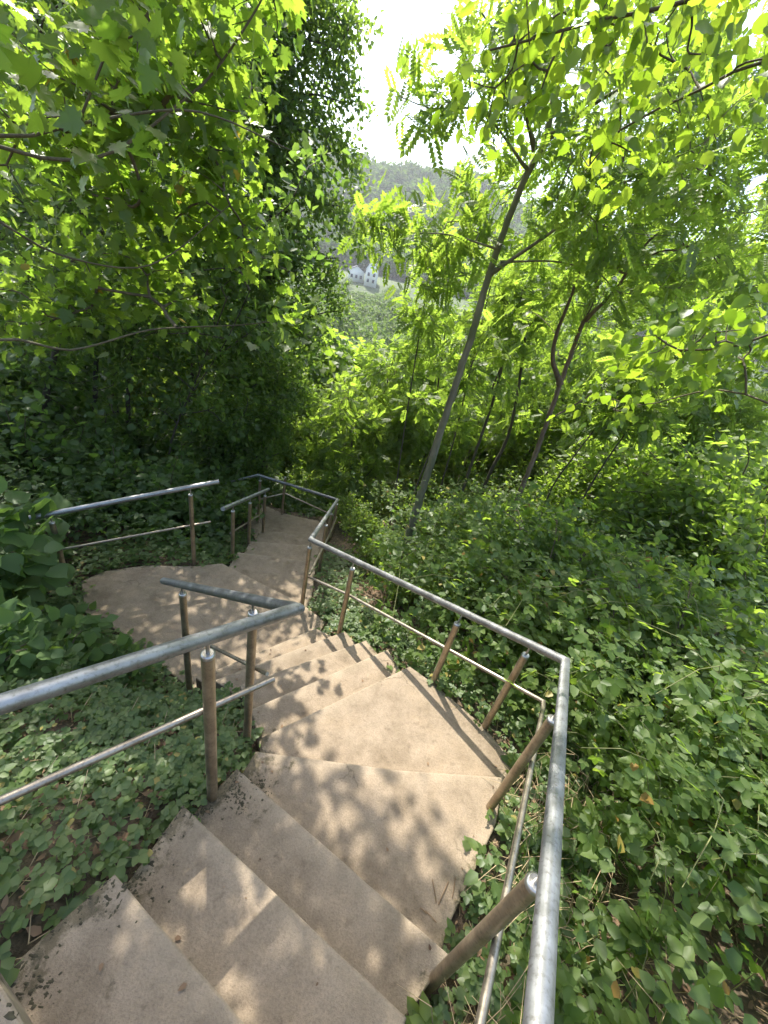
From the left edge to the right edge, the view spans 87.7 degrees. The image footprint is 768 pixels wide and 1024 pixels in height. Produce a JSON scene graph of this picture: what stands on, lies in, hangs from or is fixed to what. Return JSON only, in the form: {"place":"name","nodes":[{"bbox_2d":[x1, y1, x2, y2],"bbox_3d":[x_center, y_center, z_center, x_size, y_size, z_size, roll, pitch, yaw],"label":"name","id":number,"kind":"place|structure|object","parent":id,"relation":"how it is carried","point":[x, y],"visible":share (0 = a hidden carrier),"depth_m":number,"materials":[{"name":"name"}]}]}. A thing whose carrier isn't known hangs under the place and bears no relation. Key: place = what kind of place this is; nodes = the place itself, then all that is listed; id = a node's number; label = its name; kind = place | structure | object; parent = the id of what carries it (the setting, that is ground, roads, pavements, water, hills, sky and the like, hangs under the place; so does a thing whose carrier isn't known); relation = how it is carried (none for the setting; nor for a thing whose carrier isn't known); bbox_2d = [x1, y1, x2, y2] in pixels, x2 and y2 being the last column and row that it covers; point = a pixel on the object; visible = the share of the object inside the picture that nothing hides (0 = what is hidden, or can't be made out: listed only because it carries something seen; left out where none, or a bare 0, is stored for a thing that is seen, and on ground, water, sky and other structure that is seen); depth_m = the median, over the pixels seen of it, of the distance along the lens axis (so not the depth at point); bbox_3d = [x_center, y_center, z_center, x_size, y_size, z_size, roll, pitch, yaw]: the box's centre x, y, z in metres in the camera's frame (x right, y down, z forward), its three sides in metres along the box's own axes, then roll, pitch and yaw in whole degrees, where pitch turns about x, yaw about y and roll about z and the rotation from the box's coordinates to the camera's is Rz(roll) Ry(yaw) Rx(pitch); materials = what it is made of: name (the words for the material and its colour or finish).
{"place":"outdoors","nodes":[
{"label":"outdoors","id":0,"kind":"place"},
{"bbox_2d":[0,120,767,1023],"bbox_3d":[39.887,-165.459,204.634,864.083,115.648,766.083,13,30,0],"label":"ground","id":1,"kind":"structure","parent":0,"point":[22,948],"depth_m":1.89,"materials":[{"name":"green plant"}]},
{"bbox_2d":[0,346,38,422],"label":"broadleaf shrub","id":2,"kind":"object","parent":1,"relation":"on","point":[15,365],"visible":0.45,"depth_m":5.09,"materials":[{"name":"green plant"}]},
{"bbox_2d":[0,604,63,682],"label":"leaved plant","id":3,"kind":"object","parent":1,"relation":"on","point":[31,647],"visible":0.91,"depth_m":2.24,"materials":[{"name":"green plant"}]},
{"bbox_2d":[0,524,64,603],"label":"leaved plant","id":4,"kind":"object","parent":1,"relation":"on","point":[20,545],"visible":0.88,"depth_m":2.84,"materials":[{"name":"green plant"}]},
{"bbox_2d":[0,0,71,299],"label":"shade tree","id":5,"kind":"object","parent":1,"relation":"on","point":[35,254],"visible":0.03,"depth_m":7.33,"materials":[{"name":"green plant"}]},
{"bbox_2d":[0,475,74,601],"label":"leaved plant","id":6,"kind":"object","parent":1,"relation":"on","point":[60,574],"visible":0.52,"depth_m":3.18,"materials":[{"name":"green plant"}]},
{"bbox_2d":[0,584,76,663],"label":"leaved plant","id":7,"kind":"object","parent":1,"relation":"on","point":[26,600],"visible":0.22,"depth_m":2.76,"materials":[{"name":"green plant"}]},
{"bbox_2d":[0,0,84,361],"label":"shade tree","id":8,"kind":"object","parent":1,"relation":"on","point":[2,245],"visible":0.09,"depth_m":6.25,"materials":[{"name":"green plant"}]},
{"bbox_2d":[0,363,98,498],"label":"broadleaf shrub","id":9,"kind":"object","parent":1,"relation":"on","point":[15,432],"visible":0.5,"depth_m":4.62,"materials":[{"name":"green plant"}]},
{"bbox_2d":[3,353,103,435],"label":"broadleaf shrub","id":10,"kind":"object","parent":1,"relation":"on","point":[15,378],"visible":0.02,"depth_m":6.45,"materials":[{"name":"green plant"}]},
{"bbox_2d":[0,301,107,387],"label":"broadleaf shrub","id":11,"kind":"object","parent":1,"relation":"on","point":[85,367],"visible":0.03,"depth_m":8.32,"materials":[{"name":"green plant"}]},
{"bbox_2d":[0,331,117,427],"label":"broadleaf shrub","id":12,"kind":"object","parent":1,"relation":"on","point":[75,398],"visible":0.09,"depth_m":6.20,"materials":[{"name":"green plant"}]},
{"bbox_2d":[23,605,118,675],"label":"leaved plant","id":13,"kind":"object","parent":1,"relation":"on","point":[71,645],"visible":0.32,"depth_m":2.67,"materials":[{"name":"green plant"}]},
{"bbox_2d":[7,400,139,492],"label":"broadleaf shrub","id":14,"kind":"object","parent":1,"relation":"on","point":[84,441],"visible":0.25,"depth_m":5.16,"materials":[{"name":"green plant"}]},
{"bbox_2d":[19,315,140,419],"bbox_3d":[-6.914,-2.921,9.224,3.127,3.032,2.452,28,33,23],"label":"broadleaf shrub","id":15,"kind":"object","parent":1,"relation":"on","point":[87,386],"visible":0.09,"depth_m":8.81,"materials":[{"name":"green plant"}]},
{"bbox_2d":[1,0,195,416],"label":"shade tree","id":16,"kind":"object","parent":1,"relation":"on","point":[96,365],"visible":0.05,"depth_m":7.36,"materials":[{"name":"green plant"}]},
{"bbox_2d":[33,377,167,484],"bbox_3d":[-4.364,-1.011,6.279,1.936,2.096,1.518,-17,42,-41],"label":"broadleaf shrub","id":17,"kind":"object","parent":1,"relation":"on","point":[112,421],"visible":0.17,"depth_m":6.06,"materials":[{"name":"green plant"}]},
{"bbox_2d":[69,426,162,517],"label":"broadleaf shrub","id":18,"kind":"object","parent":1,"relation":"on","point":[115,468],"visible":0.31,"depth_m":5.10,"materials":[{"name":"green plant"}]},
{"bbox_2d":[87,631,164,692],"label":"leaved plant","id":19,"kind":"object","parent":1,"relation":"on","point":[124,643],"visible":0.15,"depth_m":2.81,"materials":[{"name":"green plant"}]},
{"bbox_2d":[0,0,260,424],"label":"shade tree","id":20,"kind":"object","parent":1,"relation":"on","point":[52,363],"visible":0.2,"depth_m":4.96,"materials":[{"name":"green plant"}]},
{"bbox_2d":[92,378,210,467],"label":"broadleaf shrub","id":21,"kind":"object","parent":1,"relation":"on","point":[150,446],"visible":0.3,"depth_m":7.06,"materials":[{"name":"green plant"}]},
{"bbox_2d":[111,449,215,533],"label":"broadleaf shrub","id":22,"kind":"object","parent":1,"relation":"on","point":[168,480],"visible":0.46,"depth_m":5.17,"materials":[{"name":"green plant"}]},
{"bbox_2d":[30,0,299,460],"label":"shade tree","id":23,"kind":"object","parent":1,"relation":"on","point":[198,260],"visible":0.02,"depth_m":5.55,"materials":[{"name":"green plant"}]},
{"bbox_2d":[0,0,335,375],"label":"maple tree","id":24,"kind":"object","parent":1,"relation":"on","point":[135,56],"visible":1,"depth_m":2.48,"materials":[{"name":"green plant"}]},
{"bbox_2d":[0,407,345,566],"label":"shade undergrowth","id":25,"kind":"object","parent":1,"relation":"on","point":[74,497],"visible":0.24,"depth_m":4.64,"materials":[{"name":"green plant"}]},
{"bbox_2d":[131,434,220,520],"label":"broadleaf shrub","id":26,"kind":"object","parent":1,"relation":"on","point":[187,467],"visible":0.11,"depth_m":6.23,"materials":[{"name":"green plant"}]},
{"bbox_2d":[173,427,244,493],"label":"broadleaf shrub","id":27,"kind":"object","parent":1,"relation":"on","point":[214,458],"visible":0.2,"depth_m":7.09,"materials":[{"name":"green plant"}]},
{"bbox_2d":[173,402,253,485],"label":"broadleaf shrub","id":28,"kind":"object","parent":1,"relation":"on","point":[197,445],"visible":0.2,"depth_m":7.71,"materials":[{"name":"green plant"}]},
{"bbox_2d":[176,469,264,538],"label":"broadleaf shrub","id":29,"kind":"object","parent":1,"relation":"on","point":[216,513],"visible":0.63,"depth_m":5.64,"materials":[{"name":"green plant"}]},
{"bbox_2d":[94,91,367,468],"bbox_3d":[-2.295,-2.066,5.531,3.327,5.711,2.452,13,30,0],"label":"shade tree","id":30,"kind":"object","parent":1,"relation":"on","point":[281,243],"visible":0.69,"depth_m":5.29,"materials":[{"name":"green plant"}]},
{"bbox_2d":[201,455,266,527],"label":"broadleaf shrub","id":31,"kind":"object","parent":1,"relation":"on","point":[243,492],"visible":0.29,"depth_m":6.59,"materials":[{"name":"green plant"}]},
{"bbox_2d":[140,0,331,432],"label":"shade tree","id":32,"kind":"object","parent":1,"relation":"on","point":[284,34],"visible":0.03,"depth_m":5.96,"materials":[{"name":"green plant"}]},
{"bbox_2d":[213,434,285,495],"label":"broadleaf shrub","id":33,"kind":"object","parent":1,"relation":"on","point":[267,483],"visible":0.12,"depth_m":8.10,"materials":[{"name":"green plant"}]},
{"bbox_2d":[0,504,510,1023],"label":"stairway","id":34,"kind":"object","parent":1,"relation":"on","point":[340,906],"visible":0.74,"depth_m":1.73,"materials":[{"name":"concrete"}]},
{"bbox_2d":[29,479,219,586],"bbox_3d":[-2.401,0.237,3.913,1.502,1.122,0.063,-9,37,-33],"label":"railing","id":35,"kind":"object","parent":34,"relation":"on","point":[53,528],"visible":0.91,"depth_m":3.76,"materials":[{"name":"metal"}]},
{"bbox_2d":[0,770,271,1020],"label":"moss","id":36,"kind":"object","parent":34,"relation":"on","point":[10,1015],"visible":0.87,"depth_m":1.20,"materials":[{"name":"green plant"}]},
{"bbox_2d":[0,578,304,805],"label":"railing","id":37,"kind":"object","parent":34,"relation":"on","point":[74,680],"visible":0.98,"depth_m":1.30,"materials":[{"name":"metal"}]},
{"bbox_2d":[221,488,269,562],"bbox_3d":[-1.804,0.141,5.303,0.063,1.464,1.696,12,30,-3],"label":"railing","id":38,"kind":"object","parent":34,"relation":"on","point":[230,505],"visible":0.94,"depth_m":5.17,"materials":[{"name":"metal"}]},
{"bbox_2d":[223,474,569,1023],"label":"railing","id":39,"kind":"object","parent":34,"relation":"on","point":[541,888],"visible":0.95,"depth_m":1.27,"materials":[{"name":"metal"}]},
{"bbox_2d":[170,0,386,481],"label":"dense tree","id":40,"kind":"object","parent":1,"relation":"on","point":[273,418],"visible":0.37,"depth_m":6.64,"materials":[{"name":"green plant"}]},
{"bbox_2d":[276,376,404,506],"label":"young tree","id":41,"kind":"object","parent":1,"relation":"on","point":[323,457],"visible":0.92,"depth_m":8.35,"materials":[{"name":"green plant"}]},
{"bbox_2d":[316,486,375,534],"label":"sunny shrub","id":42,"kind":"object","parent":1,"relation":"on","point":[345,516],"visible":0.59,"depth_m":7.23,"materials":[{"name":"green plant"}]},
{"bbox_2d":[340,509,402,557],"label":"bramble bush","id":43,"kind":"object","parent":1,"relation":"on","point":[364,522],"visible":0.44,"depth_m":6.39,"materials":[{"name":"green plant"}]},
{"bbox_2d":[349,534,410,586],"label":"bramble bush","id":44,"kind":"object","parent":1,"relation":"on","point":[369,557],"visible":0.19,"depth_m":5.48,"materials":[{"name":"green plant"}]},
{"bbox_2d":[327,321,438,489],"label":"young tree","id":45,"kind":"object","parent":1,"relation":"on","point":[372,350],"visible":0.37,"depth_m":9.13,"materials":[{"name":"green plant"}]},
{"bbox_2d":[0,514,767,1023],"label":"creeping ground cover","id":46,"kind":"object","parent":1,"relation":"on","point":[110,714],"visible":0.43,"depth_m":1.81,"materials":[{"name":"green plant"}]},
{"bbox_2d":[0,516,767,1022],"bbox_3d":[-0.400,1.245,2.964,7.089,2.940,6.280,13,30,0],"label":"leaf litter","id":47,"kind":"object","parent":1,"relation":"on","point":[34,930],"visible":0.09,"depth_m":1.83,"materials":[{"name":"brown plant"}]},
{"bbox_2d":[0,541,767,1022],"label":"dry straw","id":48,"kind":"object","parent":1,"relation":"on","point":[236,749],"visible":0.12,"depth_m":1.75,"materials":[{"name":"beige plant"}]},
{"bbox_2d":[360,478,408,524],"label":"sunny shrub","id":49,"kind":"object","parent":1,"relation":"on","point":[375,508],"visible":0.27,"depth_m":10.35,"materials":[{"name":"green plant"}]},
{"bbox_2d":[11,240,767,510],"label":"slope thickets","id":50,"kind":"object","parent":1,"relation":"on","point":[338,359],"visible":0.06,"depth_m":11.77,"materials":[{"name":"green plant"}]},
{"bbox_2d":[368,553,446,609],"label":"bramble bush","id":51,"kind":"object","parent":1,"relation":"on","point":[403,593],"visible":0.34,"depth_m":4.62,"materials":[{"name":"green plant"}]},
{"bbox_2d":[395,455,459,517],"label":"sunny shrub","id":52,"kind":"object","parent":1,"relation":"on","point":[427,490],"visible":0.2,"depth_m":9.60,"materials":[{"name":"green plant"}]},
{"bbox_2d":[365,282,492,523],"bbox_3d":[0.766,-1.868,9.237,2.868,5.935,2.230,13,30,0],"label":"young tree","id":53,"kind":"object","parent":1,"relation":"on","point":[426,441],"visible":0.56,"depth_m":8.73,"materials":[{"name":"green plant"}]},
{"bbox_2d":[372,176,485,527],"bbox_3d":[0.262,-1.653,6.512,1.405,5.924,1.369,26,33,21],"label":"sapling","id":54,"kind":"object","parent":1,"relation":"on","point":[420,317],"visible":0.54,"depth_m":5.62,"materials":[{"name":"green plant"}]},
{"bbox_2d":[106,237,767,420],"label":"valley thickets","id":55,"kind":"object","parent":1,"relation":"on","point":[370,309],"visible":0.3,"depth_m":85.00,"materials":[{"name":"green plant"}]},
{"bbox_2d":[407,562,492,635],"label":"bramble bush","id":56,"kind":"object","parent":1,"relation":"on","point":[454,617],"visible":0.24,"depth_m":4.10,"materials":[{"name":"green plant"}]},
{"bbox_2d":[155,111,767,370],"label":"hill forest","id":57,"kind":"object","parent":1,"relation":"on","point":[409,175],"visible":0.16,"depth_m":298.00,"materials":[{"name":"green plant"}]},
{"bbox_2d":[403,307,538,535],"bbox_3d":[1.124,-1.009,7.013,1.553,4.671,1.365,27,33,22],"label":"sapling","id":58,"kind":"object","parent":1,"relation":"on","point":[499,355],"visible":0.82,"depth_m":6.11,"materials":[{"name":"green plant"}]},
{"bbox_2d":[436,218,530,501],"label":"sapling","id":59,"kind":"object","parent":1,"relation":"on","point":[512,268],"visible":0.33,"depth_m":6.72,"materials":[{"name":"green plant"}]},
{"bbox_2d":[442,456,525,504],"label":"sunny shrub","id":60,"kind":"object","parent":1,"relation":"on","point":[474,476],"visible":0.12,"depth_m":9.31,"materials":[{"name":"green plant"}]},
{"bbox_2d":[437,279,571,482],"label":"young tree","id":61,"kind":"object","parent":1,"relation":"on","point":[487,446],"visible":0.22,"depth_m":9.67,"materials":[{"name":"green plant"}]},
{"bbox_2d":[461,250,571,496],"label":"sapling","id":62,"kind":"object","parent":1,"relation":"on","point":[500,311],"visible":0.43,"depth_m":6.42,"materials":[{"name":"green plant"}]},
{"bbox_2d":[457,150,589,349],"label":"young tree","id":63,"kind":"object","parent":1,"relation":"on","point":[527,202],"visible":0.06,"depth_m":11.35,"materials":[{"name":"green plant"}]},
{"bbox_2d":[480,211,578,495],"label":"sapling","id":64,"kind":"object","parent":1,"relation":"on","point":[543,267],"visible":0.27,"depth_m":6.62,"materials":[{"name":"green plant"}]},
{"bbox_2d":[485,433,585,495],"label":"pale shrub","id":65,"kind":"object","parent":1,"relation":"on","point":[526,456],"visible":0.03,"depth_m":9.58,"materials":[{"name":"green plant"}]},
{"bbox_2d":[465,501,629,588],"bbox_3d":[1.892,0.743,5.056,1.859,1.783,1.909,-18,42,-42],"label":"bramble bush","id":66,"kind":"object","parent":1,"relation":"on","point":[491,521],"visible":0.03,"depth_m":4.99,"materials":[{"name":"green plant"}]},
{"bbox_2d":[495,447,601,526],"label":"pale shrub","id":67,"kind":"object","parent":1,"relation":"on","point":[550,472],"visible":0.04,"depth_m":7.40,"materials":[{"name":"green plant"}]},
{"bbox_2d":[331,452,767,1023],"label":"bramble thicket","id":68,"kind":"object","parent":1,"relation":"on","point":[631,826],"visible":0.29,"depth_m":2.02,"materials":[{"name":"green plant"}]},
{"bbox_2d":[336,457,767,1023],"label":"leaved weeds","id":69,"kind":"object","parent":1,"relation":"on","point":[699,993],"visible":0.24,"depth_m":1.91,"materials":[{"name":"green plant"}]},
{"bbox_2d":[337,0,767,572],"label":"slender tree","id":70,"kind":"object","parent":1,"relation":"on","point":[591,253],"visible":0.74,"depth_m":3.56,"materials":[{"name":"green plant"}]},
{"bbox_2d":[440,481,671,682],"bbox_3d":[1.560,0.852,3.981,2.042,1.845,2.096,3,32,-17],"label":"bramble bush","id":71,"kind":"object","parent":1,"relation":"on","point":[519,555],"visible":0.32,"depth_m":3.91,"materials":[{"name":"green plant"}]},
{"bbox_2d":[488,416,645,496],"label":"pale shrub","id":72,"kind":"object","parent":1,"relation":"on","point":[553,439],"visible":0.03,"depth_m":8.49,"materials":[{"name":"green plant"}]},
{"bbox_2d":[486,251,652,480],"bbox_3d":[3.829,-2.130,9.033,2.990,6.470,2.336,13,30,0],"label":"young tree","id":73,"kind":"object","parent":1,"relation":"on","point":[531,388],"visible":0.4,"depth_m":8.60,"materials":[{"name":"green plant"}]},
{"bbox_2d":[397,729,743,1023],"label":"dry grass","id":74,"kind":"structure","parent":1,"relation":"on","point":[572,902],"depth_m":1.77,"materials":[{"name":"plant"}]},
{"bbox_2d":[505,435,645,521],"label":"pale shrub","id":75,"kind":"object","parent":1,"relation":"on","point":[589,491],"visible":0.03,"depth_m":7.12,"materials":[{"name":"green plant"}]},
{"bbox_2d":[431,0,767,454],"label":"lime tree","id":76,"kind":"object","parent":1,"relation":"on","point":[610,138],"visible":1,"depth_m":1.36,"materials":[{"name":"green plant"}]},
{"bbox_2d":[573,630,626,739],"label":"bramble shoot","id":77,"kind":"object","parent":1,"relation":"on","point":[581,636],"visible":0.3,"depth_m":2.29,"materials":[{"name":"green plant"}]},
{"bbox_2d":[526,152,683,403],"bbox_3d":[5.775,-4.298,12.158,3.387,10.639,2.271,22,31,14],"label":"young tree","id":78,"kind":"object","parent":1,"relation":"on","point":[601,299],"depth_m":11.30,"materials":[{"name":"green plant"}]},
{"bbox_2d":[523,453,689,557],"bbox_3d":[3.664,0.426,7.011,2.746,2.732,3.056,25,32,19],"label":"pale shrub","id":79,"kind":"object","parent":1,"relation":"on","point":[546,484],"visible":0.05,"depth_m":6.87,"materials":[{"name":"green plant"}]},
{"bbox_2d":[533,452,700,570],"bbox_3d":[3.950,0.519,6.760,3.002,2.648,3.341,21,31,13],"label":"pale shrub","id":80,"kind":"object","parent":1,"relation":"on","point":[566,487],"visible":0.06,"depth_m":6.61,"materials":[{"name":"green plant"}]},
{"bbox_2d":[530,677,709,811],"bbox_3d":[1.455,1.523,2.617,1.026,0.760,0.999,29,34,25],"label":"bramble bush","id":81,"kind":"object","parent":1,"relation":"on","point":[592,726],"visible":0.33,"depth_m":2.45,"materials":[{"name":"green plant"}]},
{"bbox_2d":[488,0,767,512],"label":"forked tree","id":82,"kind":"object","parent":1,"relation":"on","point":[718,204],"visible":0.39,"depth_m":4.30,"materials":[{"name":"green plant"}]},
{"bbox_2d":[540,324,716,516],"bbox_3d":[3.334,-0.654,6.432,1.433,4.580,1.494,-1,33,-23],"label":"sapling","id":83,"kind":"object","parent":1,"relation":"on","point":[584,441],"visible":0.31,"depth_m":5.74,"materials":[{"name":"green plant"}]},
{"bbox_2d":[577,355,721,508],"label":"sapling","id":84,"kind":"object","parent":1,"relation":"on","point":[673,405],"visible":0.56,"depth_m":5.49,"materials":[{"name":"green plant"}]},
{"bbox_2d":[542,438,758,534],"bbox_3d":[4.744,0.457,7.167,4.361,3.460,3.919,-6,35,-29],"label":"pale shrub","id":85,"kind":"object","parent":1,"relation":"on","point":[584,472],"visible":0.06,"depth_m":6.59,"materials":[{"name":"green plant"}]},
{"bbox_2d":[541,530,767,791],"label":"bramble bush","id":86,"kind":"object","parent":1,"relation":"on","point":[695,592],"visible":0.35,"depth_m":3.01,"materials":[{"name":"green plant"}]},
{"bbox_2d":[554,225,763,464],"bbox_3d":[4.851,-1.896,8.289,3.004,7.193,2.453,13,30,0],"label":"young tree","id":87,"kind":"object","parent":1,"relation":"on","point":[567,416],"visible":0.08,"depth_m":7.75,"materials":[{"name":"green plant"}]},
{"bbox_2d":[562,429,767,556],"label":"pale shrub","id":88,"kind":"object","parent":1,"relation":"on","point":[696,510],"visible":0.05,"depth_m":5.76,"materials":[{"name":"green plant"}]},
{"bbox_2d":[569,423,767,604],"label":"pale shrub","id":89,"kind":"object","parent":1,"relation":"on","point":[704,488],"visible":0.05,"depth_m":5.37,"materials":[{"name":"green plant"}]},
{"bbox_2d":[578,493,767,608],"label":"pale shrub","id":90,"kind":"object","parent":1,"relation":"on","point":[619,525],"visible":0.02,"depth_m":5.77,"materials":[{"name":"green plant"}]},
{"bbox_2d":[583,413,767,569],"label":"pale shrub","id":91,"kind":"object","parent":1,"relation":"on","point":[747,510],"visible":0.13,"depth_m":5.49,"materials":[{"name":"green plant"}]},
{"bbox_2d":[583,411,767,554],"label":"pale shrub","id":92,"kind":"object","parent":1,"relation":"on","point":[678,504],"visible":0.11,"depth_m":6.02,"materials":[{"name":"green plant"}]},
{"bbox_2d":[596,390,767,571],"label":"pale shrub","id":93,"kind":"object","parent":1,"relation":"on","point":[729,453],"visible":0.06,"depth_m":5.59,"materials":[{"name":"green plant"}]},
{"bbox_2d":[604,467,767,606],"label":"pale shrub","id":94,"kind":"object","parent":1,"relation":"on","point":[731,566],"visible":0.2,"depth_m":4.90,"materials":[{"name":"green plant"}]},
{"bbox_2d":[622,550,766,670],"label":"bramble bush","id":95,"kind":"object","parent":1,"relation":"on","point":[748,604],"visible":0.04,"depth_m":4.45,"materials":[{"name":"green plant"}]},
{"bbox_2d":[633,720,767,901],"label":"bramble shoot","id":96,"kind":"object","parent":1,"relation":"on","point":[679,758],"visible":0.24,"depth_m":1.89,"materials":[{"name":"green plant"}]},
{"bbox_2d":[643,175,767,456],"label":"young tree","id":97,"kind":"object","parent":1,"relation":"on","point":[701,416],"visible":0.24,"depth_m":6.60,"materials":[{"name":"green plant"}]},
{"bbox_2d":[645,466,767,603],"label":"pale shrub","id":98,"kind":"object","parent":1,"relation":"on","point":[750,547],"visible":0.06,"depth_m":5.18,"materials":[{"name":"green plant"}]},
{"bbox_2d":[692,735,767,862],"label":"bramble bush","id":99,"kind":"object","parent":1,"relation":"on","point":[732,807],"visible":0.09,"depth_m":2.40,"materials":[{"name":"green plant"}]},
{"bbox_2d":[276,0,767,245],"label":"sky","id":100,"kind":"structure","parent":0,"point":[398,17],"materials":[{"name":"white"}]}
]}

